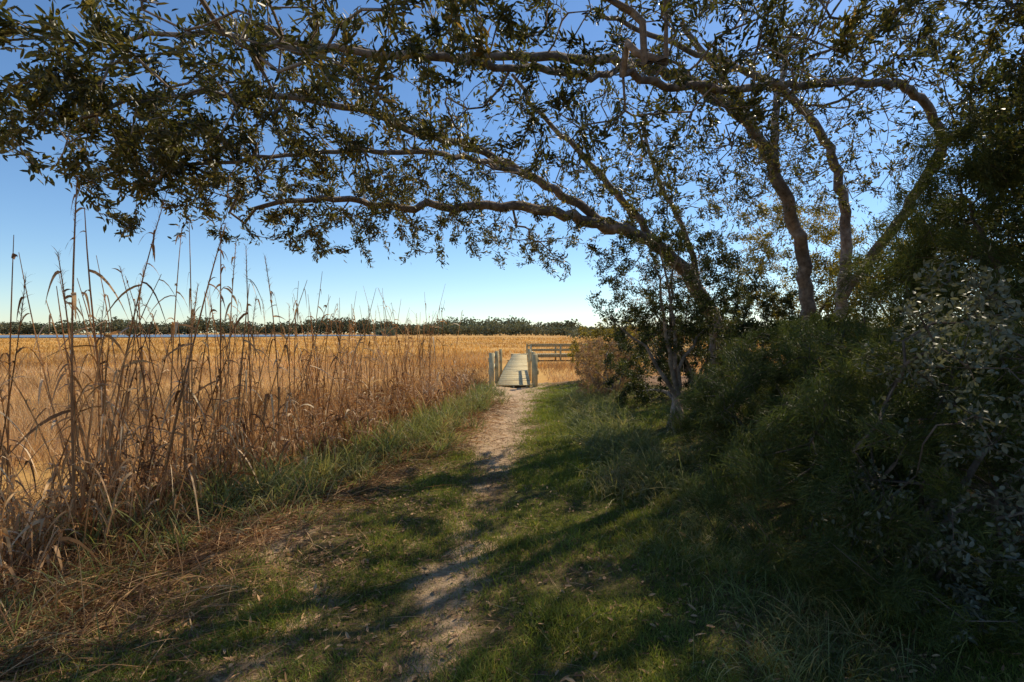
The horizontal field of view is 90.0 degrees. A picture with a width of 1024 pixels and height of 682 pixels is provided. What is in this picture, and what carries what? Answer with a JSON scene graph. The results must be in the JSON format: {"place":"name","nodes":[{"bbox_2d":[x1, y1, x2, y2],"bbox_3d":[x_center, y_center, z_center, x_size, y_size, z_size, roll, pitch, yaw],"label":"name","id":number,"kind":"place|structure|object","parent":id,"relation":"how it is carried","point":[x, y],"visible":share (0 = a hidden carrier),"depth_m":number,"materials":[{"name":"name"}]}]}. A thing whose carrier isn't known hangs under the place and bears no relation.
{"place":"outdoors","nodes":[
{"label":"outdoors","id":0,"kind":"place"},
{"bbox_2d":[0,335,377,337],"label":"water","id":1,"kind":"structure","parent":0,"point":[6,336],"depth_m":301.46,"materials":[{"name":"blue liquid"}]},
{"bbox_2d":[0,333,1023,681],"bbox_3d":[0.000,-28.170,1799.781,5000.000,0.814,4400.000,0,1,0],"label":"ground","id":2,"kind":"structure","parent":0,"point":[426,593],"depth_m":3.27,"materials":[{"name":"beige soil"}]},
{"bbox_2d":[0,176,488,596],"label":"dry reeds","id":3,"kind":"object","parent":2,"relation":"on","point":[119,472],"visible":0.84,"depth_m":4.84,"materials":[{"name":"brown plant"}]},
{"bbox_2d":[0,378,515,673],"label":"green sedge grass","id":4,"kind":"structure","parent":2,"relation":"on","point":[321,461],"depth_m":4.80,"materials":[{"name":"green plant"}]},
{"bbox_2d":[0,365,536,681],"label":"dry grass undergrowth","id":5,"kind":"object","parent":2,"relation":"on","point":[27,661],"visible":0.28,"depth_m":3.44,"materials":[{"name":"beige plant"}]},
{"bbox_2d":[0,349,707,469],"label":"tan marsh grass","id":6,"kind":"structure","parent":2,"relation":"on","point":[17,417],"depth_m":16.84,"materials":[{"name":"beige plant"}]},
{"bbox_2d":[0,1,739,379],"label":"live oak tree","id":7,"kind":"object","parent":2,"relation":"on","point":[166,161],"visible":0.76,"depth_m":5.51,"materials":[{"name":"green plant"}]},
{"bbox_2d":[0,314,874,338],"bbox_3d":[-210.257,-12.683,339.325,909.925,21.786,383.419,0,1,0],"label":"distant trees","id":8,"kind":"object","parent":2,"relation":"on","point":[509,326],"visible":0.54,"depth_m":481.26,"materials":[{"name":"green plant"}]},
{"bbox_2d":[0,0,881,388],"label":"live oak tree","id":9,"kind":"object","parent":2,"relation":"on","point":[310,50],"visible":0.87,"depth_m":3.64,"materials":[{"name":"green plant"}]},
{"bbox_2d":[0,336,977,369],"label":"golden marsh grass","id":10,"kind":"structure","parent":2,"relation":"on","point":[121,342],"depth_m":61.94,"materials":[{"name":"yellow plant"}]},
{"bbox_2d":[0,376,1023,681],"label":"lawn grass","id":11,"kind":"structure","parent":2,"relation":"on","point":[514,540],"depth_m":3.04,"materials":[{"name":"green plant"}]},
{"bbox_2d":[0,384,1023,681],"bbox_3d":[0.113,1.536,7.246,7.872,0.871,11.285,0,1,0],"label":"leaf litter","id":12,"kind":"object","parent":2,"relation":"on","point":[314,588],"visible":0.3,"depth_m":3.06,"materials":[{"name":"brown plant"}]},
{"bbox_2d":[488,343,691,387],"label":"boardwalk","id":13,"kind":"structure","parent":2,"relation":"on","point":[517,370],"depth_m":20.26,"materials":[{"name":"grey wood"}]},
{"bbox_2d":[573,336,638,395],"bbox_3d":[2.317,0.623,12.189,1.782,1.528,2.543,0,1,0],"label":"dry brown shrub","id":14,"kind":"object","parent":2,"relation":"on","point":[589,373],"visible":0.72,"depth_m":11.99,"materials":[{"name":"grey plant"}]},
{"bbox_2d":[566,317,657,376],"bbox_3d":[3.163,0.275,15.948,2.731,2.065,2.488,0,1,-19],"label":"wax myrtle shrub","id":15,"kind":"object","parent":2,"relation":"on","point":[574,344],"visible":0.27,"depth_m":15.79,"materials":[{"name":"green plant"}]},
{"bbox_2d":[613,251,722,383],"bbox_3d":[3.964,-0.654,12.630,2.890,3.725,2.132,0,1,0],"label":"bare shrub","id":16,"kind":"object","parent":2,"relation":"on","point":[665,294],"visible":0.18,"depth_m":12.76,"materials":[{"name":"grey plant"}]},
{"bbox_2d":[585,215,762,432],"bbox_3d":[2.461,-0.217,7.762,2.744,3.269,2.398,0,1,0],"label":"wax myrtle shrub","id":17,"kind":"object","parent":2,"relation":"on","point":[696,311],"visible":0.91,"depth_m":7.54,"materials":[{"name":"green plant"}]},
{"bbox_2d":[601,311,756,406],"bbox_3d":[3.379,0.413,10.035,3.172,2.006,1.687,0,1,0],"label":"wax myrtle shrub","id":18,"kind":"object","parent":2,"relation":"on","point":[640,392],"visible":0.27,"depth_m":10.05,"materials":[{"name":"green plant"}]},
{"bbox_2d":[541,381,967,681],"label":"long verge grass","id":19,"kind":"structure","parent":2,"relation":"on","point":[612,441],"depth_m":3.74,"materials":[{"name":"green plant"}]},
{"bbox_2d":[692,278,821,384],"bbox_3d":[5.505,-0.042,11.568,3.130,2.759,2.498,0,1,0],"label":"wax myrtle shrub","id":20,"kind":"object","parent":2,"relation":"on","point":[766,296],"visible":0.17,"depth_m":10.95,"materials":[{"name":"green plant"}]},
{"bbox_2d":[541,0,1023,339],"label":"live oak tree","id":21,"kind":"object","parent":2,"relation":"on","point":[890,21],"visible":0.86,"depth_m":4.91,"materials":[{"name":"green plant"}]},
{"bbox_2d":[720,179,877,361],"bbox_3d":[6.850,-1.297,12.565,3.745,5.019,3.197,0,1,0],"label":"bay tree","id":22,"kind":"object","parent":2,"relation":"on","point":[819,264],"visible":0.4,"depth_m":12.21,"materials":[{"name":"green plant"}]},
{"bbox_2d":[710,309,909,437],"bbox_3d":[3.943,0.538,6.626,2.487,1.941,1.921,0,1,0],"label":"wax myrtle shrub","id":23,"kind":"object","parent":2,"relation":"on","point":[737,329],"visible":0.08,"depth_m":6.65,"materials":[{"name":"green plant"}]},
{"bbox_2d":[658,306,987,509],"bbox_3d":[2.600,0.631,4.535,2.312,1.901,2.447,0,1,24],"label":"red cedar shrub","id":24,"kind":"object","parent":2,"relation":"on","point":[725,399],"visible":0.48,"depth_m":4.11,"materials":[{"name":"green plant"}]},
{"bbox_2d":[675,308,1023,661],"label":"red cedar shrub","id":25,"kind":"object","parent":2,"relation":"on","point":[831,447],"visible":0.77,"depth_m":2.67,"materials":[{"name":"green plant"}]},
{"bbox_2d":[813,244,1023,645],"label":"silverberry shrub","id":26,"kind":"object","parent":2,"relation":"on","point":[1004,291],"visible":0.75,"depth_m":2.37,"materials":[{"name":"green plant"}]},
{"bbox_2d":[817,194,1023,375],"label":"yaupon holly tree","id":27,"kind":"object","parent":2,"relation":"on","point":[830,301],"visible":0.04,"depth_m":10.85,"materials":[{"name":"green plant"}]},
{"bbox_2d":[820,91,1023,484],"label":"red cedar tree","id":28,"kind":"object","parent":2,"relation":"on","point":[912,257],"visible":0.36,"depth_m":4.76,"materials":[{"name":"green plant"}]},
{"bbox_2d":[883,93,1023,427],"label":"yaupon holly tree","id":29,"kind":"object","parent":2,"relation":"on","point":[960,197],"visible":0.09,"depth_m":6.71,"materials":[{"name":"green plant"}]},
{"bbox_2d":[968,21,1023,331],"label":"yaupon holly tree","id":30,"kind":"object","parent":2,"relation":"on","point":[1009,77],"visible":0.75,"depth_m":3.95,"materials":[{"name":"green plant"}]},
{"bbox_2d":[0,0,1023,332],"label":"sky","id":31,"kind":"structure","parent":0,"point":[38,217],"materials":[{"name":"blue"}]}
]}

